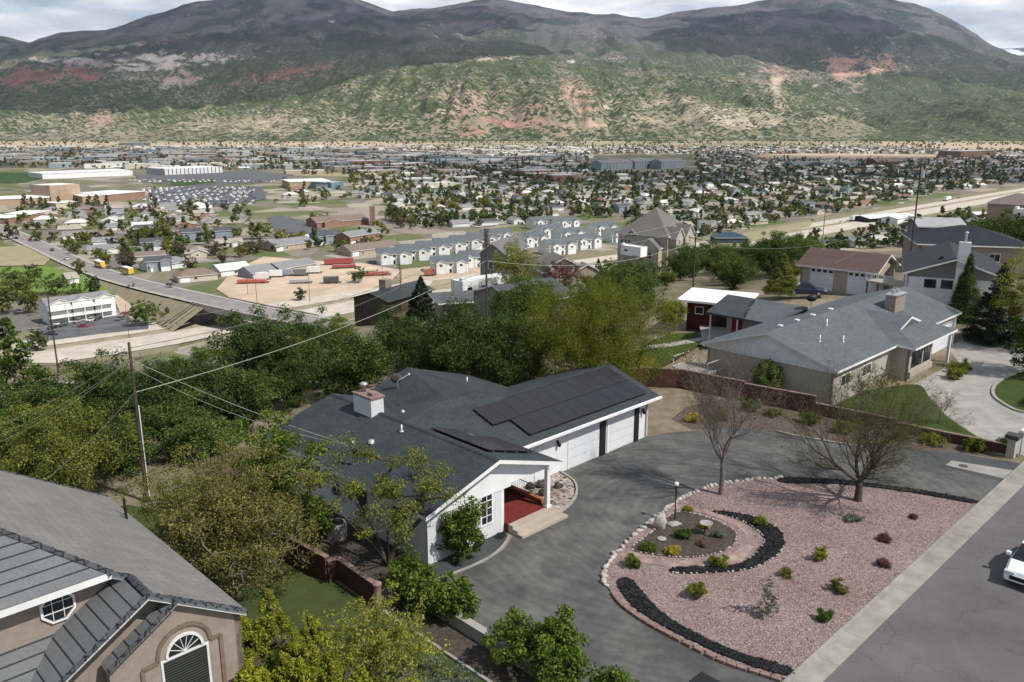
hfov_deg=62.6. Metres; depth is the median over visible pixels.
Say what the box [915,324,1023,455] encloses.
concrete drive
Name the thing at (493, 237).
townhouse
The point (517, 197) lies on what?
house
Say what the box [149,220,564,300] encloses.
cable
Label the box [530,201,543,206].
house
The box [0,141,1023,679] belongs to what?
ground
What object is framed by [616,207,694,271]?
mansion
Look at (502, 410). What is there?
solar array
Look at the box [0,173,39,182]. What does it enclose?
sports field
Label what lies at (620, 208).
house
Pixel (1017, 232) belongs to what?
juniper tree
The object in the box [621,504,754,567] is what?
flagstone path
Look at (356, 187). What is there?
house
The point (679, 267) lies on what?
juniper tree
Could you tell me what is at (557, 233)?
townhouse
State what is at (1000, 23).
sky
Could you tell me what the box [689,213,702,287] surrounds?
utility pole
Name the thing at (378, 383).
sage brush
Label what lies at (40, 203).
pine tree
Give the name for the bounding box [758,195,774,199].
house
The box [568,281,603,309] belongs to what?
juniper tree
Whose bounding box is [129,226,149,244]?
spring tree
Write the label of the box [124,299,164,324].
leafy tree
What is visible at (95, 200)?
pine tree
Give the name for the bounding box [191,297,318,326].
overpass
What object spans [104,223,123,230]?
house
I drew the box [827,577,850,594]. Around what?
garden plant
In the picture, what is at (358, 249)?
house
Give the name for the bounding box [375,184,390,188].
house
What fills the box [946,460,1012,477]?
apron
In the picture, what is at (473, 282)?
motorhome
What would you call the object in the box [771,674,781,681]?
edging brick
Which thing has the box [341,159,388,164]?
commercial building
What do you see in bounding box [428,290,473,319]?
carport
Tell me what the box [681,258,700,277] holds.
juniper tree
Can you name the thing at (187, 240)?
distant round tree
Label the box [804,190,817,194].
house
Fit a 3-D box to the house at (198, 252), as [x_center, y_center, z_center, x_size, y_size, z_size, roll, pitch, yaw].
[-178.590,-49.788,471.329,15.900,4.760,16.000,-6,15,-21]
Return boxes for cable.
[0,365,122,434]
[1,355,125,424]
[1,361,127,441]
[17,291,389,382]
[21,301,145,329]
[33,268,398,330]
[46,393,133,479]
[131,243,485,347]
[133,360,344,443]
[134,368,347,444]
[136,261,484,391]
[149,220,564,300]
[406,272,482,289]
[487,216,695,238]
[487,242,693,265]
[491,225,695,248]
[699,218,912,248]
[701,177,918,224]
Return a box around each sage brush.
[101,358,120,368]
[149,351,164,367]
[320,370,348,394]
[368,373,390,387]
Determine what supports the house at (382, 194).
on the ground at (26, 319)
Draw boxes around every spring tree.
[0,139,1022,249]
[0,272,35,299]
[0,285,18,313]
[17,284,40,312]
[29,228,41,240]
[67,240,84,252]
[70,258,87,273]
[101,251,111,263]
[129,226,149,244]
[141,241,153,250]
[142,222,158,237]
[152,222,173,240]
[245,218,269,238]
[602,257,612,268]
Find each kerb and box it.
[382,610,492,681]
[434,535,509,580]
[559,470,577,510]
[775,430,861,447]
[782,461,1023,681]
[991,369,1023,412]
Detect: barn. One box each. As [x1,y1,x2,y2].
[710,232,747,242]
[852,213,897,222]
[866,157,900,164]
[881,213,913,223]
[904,217,965,230]
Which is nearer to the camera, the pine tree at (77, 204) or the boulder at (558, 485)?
the boulder at (558, 485)
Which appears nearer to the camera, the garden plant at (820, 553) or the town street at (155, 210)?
the garden plant at (820, 553)
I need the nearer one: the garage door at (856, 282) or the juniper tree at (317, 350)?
the juniper tree at (317, 350)
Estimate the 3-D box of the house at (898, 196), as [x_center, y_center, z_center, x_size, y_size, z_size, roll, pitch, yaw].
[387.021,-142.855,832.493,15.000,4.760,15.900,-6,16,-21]
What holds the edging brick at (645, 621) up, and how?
on the driveway
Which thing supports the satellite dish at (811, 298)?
attached to the ranch house at (899, 326)
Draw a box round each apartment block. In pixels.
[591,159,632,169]
[629,158,654,168]
[650,158,685,168]
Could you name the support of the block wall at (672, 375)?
on the ground at (26, 319)
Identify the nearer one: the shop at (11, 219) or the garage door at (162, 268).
the garage door at (162, 268)
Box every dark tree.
[1,139,1023,248]
[23,329,50,349]
[84,275,100,291]
[293,287,306,298]
[387,204,401,218]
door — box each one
[109,250,117,253]
[161,266,170,270]
[181,277,189,282]
[222,271,230,276]
[420,256,426,260]
[437,269,444,273]
[457,269,464,272]
[534,445,545,481]
[569,422,599,467]
[609,409,633,450]
[731,319,741,332]
[809,268,833,290]
[846,272,884,294]
[932,322,952,353]
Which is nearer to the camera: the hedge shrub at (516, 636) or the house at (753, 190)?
the hedge shrub at (516, 636)
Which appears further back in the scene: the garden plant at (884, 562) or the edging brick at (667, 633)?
the garden plant at (884, 562)
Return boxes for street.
[48,216,248,224]
[58,208,222,214]
[127,258,233,266]
[129,239,264,247]
[228,207,256,226]
[271,157,516,214]
[286,177,900,198]
[436,165,813,215]
[460,195,927,217]
[698,228,740,231]
[823,486,1023,681]
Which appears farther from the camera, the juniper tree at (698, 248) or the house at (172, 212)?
the house at (172, 212)
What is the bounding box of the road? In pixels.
[0,225,331,324]
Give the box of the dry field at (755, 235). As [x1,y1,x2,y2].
[702,221,813,249]
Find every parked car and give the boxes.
[44,330,57,334]
[46,324,57,328]
[58,321,68,326]
[72,318,83,322]
[76,323,89,327]
[86,317,94,321]
[94,315,102,320]
[115,315,125,319]
[788,282,826,296]
[1003,541,1023,584]
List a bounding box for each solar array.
[430,427,533,452]
[473,367,627,424]
[510,380,646,434]
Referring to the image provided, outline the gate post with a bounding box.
[372,581,381,607]
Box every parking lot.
[37,316,148,340]
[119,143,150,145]
[135,170,292,184]
[148,185,266,206]
[267,215,324,233]
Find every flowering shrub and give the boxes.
[297,578,454,681]
[415,654,484,681]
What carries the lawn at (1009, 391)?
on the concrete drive
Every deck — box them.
[673,351,722,375]
[865,273,905,292]
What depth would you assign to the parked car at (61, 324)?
306.85 m
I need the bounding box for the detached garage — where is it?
[796,247,900,294]
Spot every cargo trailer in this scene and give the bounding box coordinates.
[237,278,268,283]
[255,272,271,278]
[269,270,284,276]
[278,268,292,275]
[289,279,312,283]
[293,268,308,275]
[307,266,321,273]
[323,276,341,283]
[324,257,355,264]
[332,264,357,268]
[351,267,378,271]
[365,271,390,274]
[424,268,436,275]
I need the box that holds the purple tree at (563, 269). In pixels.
[542,255,590,287]
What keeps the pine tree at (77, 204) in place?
on the ground at (26, 319)
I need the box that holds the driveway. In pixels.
[446,427,999,681]
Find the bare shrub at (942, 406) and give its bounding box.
[909,386,974,425]
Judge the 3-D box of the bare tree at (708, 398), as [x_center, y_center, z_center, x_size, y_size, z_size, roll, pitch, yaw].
[11.539,4.396,44.559,7.417,9.215,7.487,0,14,0]
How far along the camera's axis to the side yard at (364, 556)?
40.37 m
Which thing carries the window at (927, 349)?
in the ranch house at (899, 326)
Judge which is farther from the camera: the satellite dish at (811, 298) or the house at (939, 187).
the house at (939, 187)
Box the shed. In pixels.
[677,287,758,330]
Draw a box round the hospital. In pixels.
[938,150,995,157]
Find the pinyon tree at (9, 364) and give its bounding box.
[0,317,64,428]
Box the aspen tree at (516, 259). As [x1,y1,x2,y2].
[487,227,546,282]
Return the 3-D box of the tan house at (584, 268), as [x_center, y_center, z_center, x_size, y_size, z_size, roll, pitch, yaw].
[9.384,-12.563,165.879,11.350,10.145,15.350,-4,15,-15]
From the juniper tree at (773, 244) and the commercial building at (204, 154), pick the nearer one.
the juniper tree at (773, 244)
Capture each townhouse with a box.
[375,246,412,264]
[394,243,430,260]
[415,240,450,254]
[429,254,469,273]
[432,237,466,253]
[449,234,482,249]
[457,250,480,267]
[465,232,498,246]
[479,228,512,239]
[516,231,548,247]
[526,216,553,228]
[530,223,563,238]
[537,238,576,254]
[550,227,585,238]
[551,216,580,227]
[566,233,602,249]
[585,221,618,235]
[601,227,623,242]
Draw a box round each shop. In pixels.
[0,214,29,223]
[1,210,50,219]
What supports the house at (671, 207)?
on the ground at (26, 319)
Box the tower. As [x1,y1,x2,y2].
[369,206,375,225]
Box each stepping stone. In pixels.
[657,536,665,540]
[667,521,681,526]
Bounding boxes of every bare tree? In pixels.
[658,337,807,494]
[758,348,960,501]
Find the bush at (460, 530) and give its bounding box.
[435,494,488,562]
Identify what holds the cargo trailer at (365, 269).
on the dirt yard at (272, 293)
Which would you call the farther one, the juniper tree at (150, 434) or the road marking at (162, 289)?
the road marking at (162, 289)
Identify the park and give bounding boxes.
[0,266,113,294]
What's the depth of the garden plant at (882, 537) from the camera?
41.03 m
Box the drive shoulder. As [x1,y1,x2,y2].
[861,443,1019,480]
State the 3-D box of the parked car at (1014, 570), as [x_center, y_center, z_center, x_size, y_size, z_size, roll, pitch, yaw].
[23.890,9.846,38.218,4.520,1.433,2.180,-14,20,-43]
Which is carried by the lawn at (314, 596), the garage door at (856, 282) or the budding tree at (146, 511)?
the budding tree at (146, 511)
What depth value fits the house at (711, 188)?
920.56 m
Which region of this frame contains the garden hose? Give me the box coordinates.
[496,531,505,537]
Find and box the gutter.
[792,466,1023,681]
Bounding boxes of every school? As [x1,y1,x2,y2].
[0,195,49,205]
[45,200,78,208]
[74,194,104,202]
[80,190,144,201]
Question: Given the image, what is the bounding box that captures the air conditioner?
[327,518,346,541]
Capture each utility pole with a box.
[47,296,59,375]
[118,342,149,502]
[479,232,493,323]
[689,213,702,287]
[821,205,825,247]
[908,163,924,250]
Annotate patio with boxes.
[699,325,725,345]
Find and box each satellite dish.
[391,373,409,388]
[806,294,816,306]
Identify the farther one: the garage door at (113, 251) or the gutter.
the garage door at (113, 251)
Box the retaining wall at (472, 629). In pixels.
[399,582,542,677]
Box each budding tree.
[5,144,1023,250]
[111,448,247,561]
[115,251,133,266]
[123,254,136,266]
[135,204,147,212]
[147,425,325,598]
[173,240,189,254]
[180,256,197,268]
[207,239,222,255]
[213,250,229,262]
[244,241,252,254]
[250,240,262,253]
[827,362,897,409]
[866,362,902,396]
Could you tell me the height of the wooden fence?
1.950 m
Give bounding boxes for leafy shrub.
[293,495,336,544]
[649,297,688,325]
[749,359,785,387]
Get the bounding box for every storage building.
[785,161,818,165]
[814,161,837,166]
[834,161,860,165]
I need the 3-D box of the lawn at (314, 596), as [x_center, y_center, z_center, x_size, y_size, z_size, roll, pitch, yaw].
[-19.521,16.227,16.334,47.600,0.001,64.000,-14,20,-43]
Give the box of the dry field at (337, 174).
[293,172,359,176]
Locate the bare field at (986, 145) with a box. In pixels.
[878,142,1023,149]
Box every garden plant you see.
[624,552,641,569]
[640,540,657,552]
[663,545,680,555]
[673,528,691,539]
[682,505,692,511]
[684,581,707,597]
[696,538,708,546]
[707,554,729,568]
[710,529,725,537]
[753,514,767,525]
[779,565,793,578]
[812,545,829,560]
[816,607,834,621]
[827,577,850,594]
[840,511,864,522]
[876,530,892,543]
[876,556,892,568]
[909,513,917,519]
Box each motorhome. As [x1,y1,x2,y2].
[451,273,508,290]
[620,243,646,256]
[1012,206,1023,218]
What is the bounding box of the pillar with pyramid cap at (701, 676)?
[689,671,719,681]
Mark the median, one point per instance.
(148, 333)
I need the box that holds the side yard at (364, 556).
[248,490,423,590]
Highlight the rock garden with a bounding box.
[520,472,573,509]
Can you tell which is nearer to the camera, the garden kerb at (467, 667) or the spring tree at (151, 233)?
the garden kerb at (467, 667)
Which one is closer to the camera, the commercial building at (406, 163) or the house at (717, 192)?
the house at (717, 192)
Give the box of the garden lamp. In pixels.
[674,482,678,519]
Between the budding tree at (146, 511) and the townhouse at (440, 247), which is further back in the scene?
the townhouse at (440, 247)
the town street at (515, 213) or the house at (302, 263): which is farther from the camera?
the town street at (515, 213)
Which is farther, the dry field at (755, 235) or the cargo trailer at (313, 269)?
the dry field at (755, 235)
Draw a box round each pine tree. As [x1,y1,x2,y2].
[3,143,1023,249]
[20,193,29,205]
[29,196,36,207]
[37,197,43,208]
[43,199,49,208]
[74,197,80,206]
[85,195,93,205]
[93,193,101,206]
[120,237,131,256]
[370,173,377,185]
[384,203,391,218]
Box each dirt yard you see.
[217,256,400,304]
[402,266,479,282]
[647,388,719,434]
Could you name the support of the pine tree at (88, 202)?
on the ground at (26, 319)
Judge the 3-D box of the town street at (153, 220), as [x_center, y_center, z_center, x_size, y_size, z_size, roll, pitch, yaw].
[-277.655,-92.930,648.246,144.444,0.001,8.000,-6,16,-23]
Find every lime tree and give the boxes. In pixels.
[0,145,1023,247]
[90,247,101,257]
[116,241,134,252]
[158,238,171,252]
[233,242,247,255]
[408,212,417,221]
[428,201,441,211]
[445,199,457,208]
[479,193,490,204]
[629,203,638,214]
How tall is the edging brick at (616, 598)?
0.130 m
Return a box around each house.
[0,145,1023,187]
[0,470,247,681]
[6,381,74,393]
[19,220,46,228]
[33,215,57,221]
[36,211,57,216]
[43,206,66,212]
[57,225,82,233]
[61,230,85,239]
[61,272,86,283]
[65,209,85,215]
[65,213,86,220]
[65,219,87,225]
[75,205,97,211]
[87,243,120,254]
[91,236,117,244]
[96,229,123,236]
[101,217,117,222]
[104,205,123,208]
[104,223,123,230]
[105,208,123,214]
[107,212,129,218]
[131,203,151,208]
[131,221,152,229]
[133,216,153,221]
[133,224,154,233]
[133,250,165,260]
[138,211,152,215]
[138,255,185,271]
[139,237,163,250]
[143,255,171,271]
[159,202,175,208]
[164,206,181,211]
[167,210,188,215]
[167,215,187,221]
[171,268,218,282]
[174,226,190,233]
[177,219,201,227]
[179,228,201,239]
[184,246,207,257]
[192,209,213,215]
[193,202,212,206]
[197,205,211,209]
[200,213,222,219]
[200,218,221,226]
[209,261,249,276]
[213,226,234,238]
[214,237,242,247]
[236,263,276,278]
[262,235,314,251]
[264,364,661,564]
[270,257,316,272]
[282,192,298,197]
[290,187,301,191]
[308,191,320,196]
[308,229,341,245]
[315,184,327,190]
[329,191,345,195]
[334,228,380,243]
[337,239,399,256]
[348,190,363,195]
[350,278,434,325]
[353,185,365,189]
[357,192,376,197]
[359,185,375,191]
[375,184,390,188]
[380,192,397,196]
[392,189,404,193]
[393,195,405,200]
[393,201,414,208]
[402,206,422,211]
[406,216,427,222]
[413,194,429,198]
[415,201,431,206]
[419,210,439,216]
[422,197,441,202]
[431,187,446,192]
[444,208,469,214]
[448,190,461,194]
[448,219,470,226]
[458,204,473,209]
[468,277,575,317]
[470,207,490,212]
[474,218,498,225]
[477,228,529,282]
[487,196,499,203]
[493,184,506,190]
[494,201,516,207]
[499,195,510,199]
[499,216,524,224]
[501,190,514,194]
[510,185,523,189]
[511,195,524,203]
[518,190,530,194]
[519,205,533,210]
[528,251,597,288]
[530,197,544,200]
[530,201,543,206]
[539,210,559,215]
[543,204,564,210]
[545,184,558,187]
[549,200,563,204]
[552,195,566,200]
[557,190,568,197]
[567,204,584,208]
[574,191,589,195]
[575,195,590,199]
[592,202,608,206]
[595,198,609,203]
[612,197,631,201]
[612,202,633,205]
[613,193,630,198]
[613,203,630,212]
[617,184,631,188]
[618,190,631,194]
[631,193,653,197]
[635,196,650,201]
[636,184,649,191]
[637,200,653,205]
[639,205,652,210]
[639,210,650,216]
[651,186,665,188]
[656,199,674,205]
[660,204,676,209]
[665,209,680,214]
[681,199,696,203]
[683,203,702,209]
[684,185,698,189]
[686,208,707,214]
[700,286,961,404]
[701,219,728,228]
[704,187,717,191]
[705,202,728,208]
[709,190,726,193]
[714,197,737,202]
[715,213,741,218]
[718,219,743,226]
[727,187,741,192]
[735,206,758,211]
[738,200,760,205]
[740,196,757,201]
[741,217,768,224]
[742,211,761,217]
[745,186,763,192]
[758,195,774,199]
[761,210,782,216]
[763,199,788,204]
[770,191,785,196]
[785,198,803,203]
[792,194,810,198]
[797,186,814,190]
[799,200,815,207]
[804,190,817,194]
[806,207,830,214]
[815,201,834,207]
[815,239,836,248]
[816,193,833,197]
[818,187,833,193]
[838,201,857,206]
[839,186,853,192]
[844,236,870,247]
[847,196,857,200]
[848,192,866,196]
[855,200,871,205]
[863,235,899,244]
[865,195,879,200]
[893,194,910,198]
[899,190,916,194]
[900,225,1023,274]
[902,231,1001,318]
[935,185,945,189]
[956,184,972,187]
[970,211,986,218]
[986,193,1023,226]
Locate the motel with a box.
[38,290,116,324]
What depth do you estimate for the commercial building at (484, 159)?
1569.22 m
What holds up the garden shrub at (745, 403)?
on the bark bed at (954, 448)
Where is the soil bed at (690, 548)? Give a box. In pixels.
[632,511,736,557]
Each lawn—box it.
[120,505,484,681]
[616,333,701,367]
[833,384,1017,456]
[995,371,1023,409]
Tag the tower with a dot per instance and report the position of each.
(372, 213)
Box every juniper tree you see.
[0,366,156,490]
[0,375,72,418]
[0,379,83,465]
[0,413,53,481]
[16,362,97,412]
[32,389,130,458]
[56,347,140,415]
[66,346,145,440]
[83,410,183,477]
[112,358,192,430]
[136,353,231,404]
[138,385,221,458]
[157,346,236,420]
[167,415,249,465]
[190,342,222,359]
[195,362,271,434]
[204,368,283,415]
[205,302,304,382]
[212,364,265,409]
[239,318,316,381]
[268,353,324,414]
[271,336,320,367]
[273,317,294,335]
[280,305,339,354]
[283,329,361,389]
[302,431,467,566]
[311,327,394,400]
[314,318,328,323]
[318,320,358,351]
[325,313,347,323]
[343,329,401,370]
[367,359,388,384]
[371,304,434,348]
[382,317,431,370]
[382,327,429,370]
[384,331,452,372]
[404,292,506,371]
[425,302,564,386]
[482,282,549,328]
[505,273,556,311]
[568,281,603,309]
[579,275,601,283]
[585,266,627,299]
[597,263,634,279]
[597,265,609,278]
[604,258,670,304]
[607,255,643,272]
[608,272,660,317]
[634,268,658,278]
[656,271,678,285]
[661,245,699,271]
[664,255,692,280]
[669,246,703,272]
[681,243,704,251]
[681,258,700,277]
[684,243,706,260]
[696,240,737,269]
[696,253,722,274]
[709,253,760,289]
[710,259,724,272]
[713,241,750,257]
[715,252,758,276]
[717,256,748,283]
[738,238,771,269]
[753,229,806,274]
[755,230,787,245]
[757,246,800,277]
[759,231,804,246]
[782,235,825,260]
[783,263,800,277]
[964,213,1001,228]
[979,208,1023,233]
[995,213,1023,241]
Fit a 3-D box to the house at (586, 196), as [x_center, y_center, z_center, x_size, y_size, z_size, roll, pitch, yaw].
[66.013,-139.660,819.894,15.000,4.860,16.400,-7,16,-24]
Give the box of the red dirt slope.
[115,295,130,315]
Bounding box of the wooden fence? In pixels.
[194,444,252,490]
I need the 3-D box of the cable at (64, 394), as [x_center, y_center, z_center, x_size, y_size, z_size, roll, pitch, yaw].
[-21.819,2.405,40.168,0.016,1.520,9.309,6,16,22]
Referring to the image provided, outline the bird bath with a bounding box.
[700,520,712,535]
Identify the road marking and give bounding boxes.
[2,229,312,321]
[22,193,1005,349]
[32,195,1002,352]
[61,198,994,352]
[148,189,1013,323]
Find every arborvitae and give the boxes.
[234,657,280,681]
[240,615,273,671]
[246,588,297,671]
[268,629,325,681]
[287,614,345,681]
[317,660,353,681]
[341,654,372,681]
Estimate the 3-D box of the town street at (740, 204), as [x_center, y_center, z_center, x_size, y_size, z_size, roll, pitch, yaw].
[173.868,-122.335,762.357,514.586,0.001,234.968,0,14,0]
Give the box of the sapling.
[754,575,778,616]
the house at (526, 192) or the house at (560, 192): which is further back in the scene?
the house at (526, 192)
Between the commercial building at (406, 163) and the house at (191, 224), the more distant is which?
the commercial building at (406, 163)
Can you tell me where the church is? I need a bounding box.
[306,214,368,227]
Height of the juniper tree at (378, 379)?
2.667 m
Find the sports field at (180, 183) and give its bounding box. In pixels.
[168,179,215,185]
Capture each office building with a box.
[282,178,330,188]
[311,181,343,188]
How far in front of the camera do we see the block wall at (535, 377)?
63.04 m
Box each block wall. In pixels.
[271,527,375,604]
[371,370,538,389]
[626,366,816,412]
[815,402,1006,453]
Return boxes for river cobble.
[523,474,574,504]
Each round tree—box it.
[0,139,1023,249]
[0,266,26,283]
[19,264,43,282]
[35,272,74,294]
[59,282,85,294]
[92,248,105,256]
[167,242,177,254]
[297,195,309,206]
[330,238,345,249]
[346,266,367,282]
[392,207,412,217]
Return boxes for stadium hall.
[30,183,80,201]
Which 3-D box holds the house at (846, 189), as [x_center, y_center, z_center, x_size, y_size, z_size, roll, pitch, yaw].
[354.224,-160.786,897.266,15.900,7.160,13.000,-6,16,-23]
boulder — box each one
[525,481,536,489]
[536,480,543,487]
[538,488,543,496]
[554,482,562,488]
[653,513,666,528]
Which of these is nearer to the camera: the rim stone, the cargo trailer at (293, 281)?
the rim stone
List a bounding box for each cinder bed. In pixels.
[617,577,793,675]
[671,510,783,573]
[777,477,978,502]
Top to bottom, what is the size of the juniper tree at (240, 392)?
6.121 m
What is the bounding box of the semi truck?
[849,215,858,220]
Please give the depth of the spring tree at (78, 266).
413.04 m
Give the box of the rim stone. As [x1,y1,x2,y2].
[601,578,606,583]
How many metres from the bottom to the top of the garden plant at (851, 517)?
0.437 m
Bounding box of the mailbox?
[1018,428,1023,454]
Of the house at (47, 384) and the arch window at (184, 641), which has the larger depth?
the house at (47, 384)
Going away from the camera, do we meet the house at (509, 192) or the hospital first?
the house at (509, 192)
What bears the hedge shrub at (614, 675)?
on the ground at (26, 319)
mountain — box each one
[0,0,1023,140]
[1003,46,1023,55]
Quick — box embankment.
[3,236,278,337]
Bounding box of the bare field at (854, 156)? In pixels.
[754,153,935,160]
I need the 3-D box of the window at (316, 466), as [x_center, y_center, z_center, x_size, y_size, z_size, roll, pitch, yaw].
[-10.452,7.118,45.012,0.612,1.350,0.618,0,14,0]
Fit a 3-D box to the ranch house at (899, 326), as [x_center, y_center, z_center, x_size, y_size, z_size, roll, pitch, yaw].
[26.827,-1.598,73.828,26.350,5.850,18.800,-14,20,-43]
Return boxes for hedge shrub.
[381,542,436,599]
[397,572,446,617]
[422,570,481,622]
[479,605,555,679]
[528,633,591,681]
[533,604,580,661]
[583,662,639,681]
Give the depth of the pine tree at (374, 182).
972.16 m
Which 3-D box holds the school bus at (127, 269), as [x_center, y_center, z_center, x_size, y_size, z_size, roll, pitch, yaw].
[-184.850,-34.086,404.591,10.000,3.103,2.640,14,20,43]
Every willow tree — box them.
[510,271,696,385]
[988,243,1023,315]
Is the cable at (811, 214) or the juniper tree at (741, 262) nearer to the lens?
the cable at (811, 214)
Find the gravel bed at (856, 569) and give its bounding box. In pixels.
[606,478,976,678]
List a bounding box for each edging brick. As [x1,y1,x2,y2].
[614,596,620,602]
[618,600,624,607]
[622,604,629,611]
[628,609,635,615]
[634,613,642,620]
[641,617,649,624]
[648,622,656,629]
[656,626,665,633]
[663,630,672,637]
[672,635,681,641]
[682,640,691,647]
[694,646,703,653]
[705,652,715,659]
[716,656,726,664]
[726,660,736,668]
[737,664,746,671]
[749,668,759,675]
[760,671,769,678]
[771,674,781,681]
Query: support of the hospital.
on the ground at (26, 319)
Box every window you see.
[39,593,75,623]
[160,641,212,681]
[165,631,203,658]
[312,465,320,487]
[356,488,366,511]
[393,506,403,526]
[394,303,400,311]
[480,494,493,527]
[488,261,493,269]
[695,306,703,314]
[716,316,724,326]
[840,371,850,387]
[861,362,871,376]
[910,348,922,367]
[922,344,930,361]
[923,278,936,288]
[939,279,953,289]
[989,254,1000,262]
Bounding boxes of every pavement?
[0,224,344,321]
[2,233,302,324]
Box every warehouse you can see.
[28,169,132,178]
[146,165,222,174]
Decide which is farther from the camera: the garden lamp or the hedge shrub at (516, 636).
the garden lamp
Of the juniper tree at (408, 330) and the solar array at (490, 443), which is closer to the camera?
the solar array at (490, 443)
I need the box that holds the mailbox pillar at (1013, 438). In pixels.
[1005,431,1022,458]
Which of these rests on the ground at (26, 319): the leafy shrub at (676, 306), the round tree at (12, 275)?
the leafy shrub at (676, 306)
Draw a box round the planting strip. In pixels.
[429,531,507,577]
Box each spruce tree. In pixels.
[405,276,434,320]
[595,258,600,271]
[761,253,798,296]
[946,253,982,323]
[959,263,1023,346]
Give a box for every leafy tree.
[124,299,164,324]
[226,410,333,533]
[994,313,1023,366]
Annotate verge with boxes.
[0,185,1023,362]
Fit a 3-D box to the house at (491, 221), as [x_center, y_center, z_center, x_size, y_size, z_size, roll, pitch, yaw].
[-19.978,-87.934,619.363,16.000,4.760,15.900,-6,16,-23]
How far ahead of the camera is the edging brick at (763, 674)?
31.09 m
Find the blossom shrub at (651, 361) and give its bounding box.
[603,344,657,368]
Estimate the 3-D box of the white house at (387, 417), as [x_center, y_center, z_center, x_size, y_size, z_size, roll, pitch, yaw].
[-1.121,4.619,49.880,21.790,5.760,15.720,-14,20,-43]
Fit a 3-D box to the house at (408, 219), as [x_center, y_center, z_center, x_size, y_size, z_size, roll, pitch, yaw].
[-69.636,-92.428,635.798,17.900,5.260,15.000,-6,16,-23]
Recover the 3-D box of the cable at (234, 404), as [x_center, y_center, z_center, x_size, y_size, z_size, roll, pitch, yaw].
[-14.131,3.092,43.307,11.335,4.024,0.026,2,15,8]
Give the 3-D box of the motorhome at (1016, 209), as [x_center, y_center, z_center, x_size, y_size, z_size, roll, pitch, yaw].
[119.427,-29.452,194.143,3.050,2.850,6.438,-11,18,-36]
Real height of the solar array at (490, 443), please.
1.057 m
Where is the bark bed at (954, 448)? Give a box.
[672,398,1001,457]
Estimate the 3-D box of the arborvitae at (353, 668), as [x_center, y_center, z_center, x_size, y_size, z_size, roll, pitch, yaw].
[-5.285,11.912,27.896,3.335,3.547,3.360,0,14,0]
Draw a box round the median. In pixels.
[1,191,1023,357]
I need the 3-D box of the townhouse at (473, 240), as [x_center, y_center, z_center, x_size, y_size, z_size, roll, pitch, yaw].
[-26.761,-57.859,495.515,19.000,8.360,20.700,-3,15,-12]
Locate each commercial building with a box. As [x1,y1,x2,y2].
[75,156,112,159]
[184,153,219,156]
[235,159,274,163]
[286,158,329,163]
[333,148,369,152]
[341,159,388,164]
[372,162,432,165]
[399,153,437,155]
[426,159,466,161]
[467,158,501,162]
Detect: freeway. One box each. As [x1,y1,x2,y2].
[0,188,1023,352]
[24,192,1023,362]
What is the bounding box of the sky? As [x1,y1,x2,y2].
[0,0,1023,48]
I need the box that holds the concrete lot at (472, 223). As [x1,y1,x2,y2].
[470,219,507,226]
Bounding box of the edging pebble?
[631,511,784,573]
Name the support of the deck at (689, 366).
on the lawn at (687, 336)
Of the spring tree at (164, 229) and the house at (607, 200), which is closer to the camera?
the spring tree at (164, 229)
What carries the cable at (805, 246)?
attached to the utility pole at (922, 174)
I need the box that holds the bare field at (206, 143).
[0,142,456,146]
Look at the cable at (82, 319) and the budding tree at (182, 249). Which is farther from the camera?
the budding tree at (182, 249)
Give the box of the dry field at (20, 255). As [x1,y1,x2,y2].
[0,245,49,265]
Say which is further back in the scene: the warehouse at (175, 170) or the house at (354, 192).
the warehouse at (175, 170)
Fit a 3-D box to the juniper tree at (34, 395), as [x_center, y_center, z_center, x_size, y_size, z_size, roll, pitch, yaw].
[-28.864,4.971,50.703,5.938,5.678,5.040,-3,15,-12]
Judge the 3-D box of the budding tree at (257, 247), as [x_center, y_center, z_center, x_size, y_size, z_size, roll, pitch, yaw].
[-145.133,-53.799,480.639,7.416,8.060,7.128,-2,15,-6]
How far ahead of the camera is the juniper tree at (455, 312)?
66.19 m
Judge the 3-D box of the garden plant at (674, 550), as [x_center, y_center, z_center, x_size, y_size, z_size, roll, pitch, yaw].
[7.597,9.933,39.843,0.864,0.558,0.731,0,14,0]
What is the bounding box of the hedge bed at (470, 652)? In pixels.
[381,597,538,681]
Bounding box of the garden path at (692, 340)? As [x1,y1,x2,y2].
[604,335,716,361]
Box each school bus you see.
[94,260,105,267]
[121,266,133,273]
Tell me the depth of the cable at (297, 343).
56.10 m
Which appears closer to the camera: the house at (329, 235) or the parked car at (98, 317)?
the parked car at (98, 317)
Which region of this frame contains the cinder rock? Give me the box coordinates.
[618,476,977,674]
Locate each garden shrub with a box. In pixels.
[684,412,701,421]
[712,406,727,420]
[738,396,763,411]
[762,407,781,417]
[798,409,820,424]
[832,421,853,434]
[919,432,947,446]
[945,366,967,380]
[948,357,972,371]
[961,437,988,453]
[995,436,1007,445]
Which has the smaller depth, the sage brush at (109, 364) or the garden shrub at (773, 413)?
the garden shrub at (773, 413)

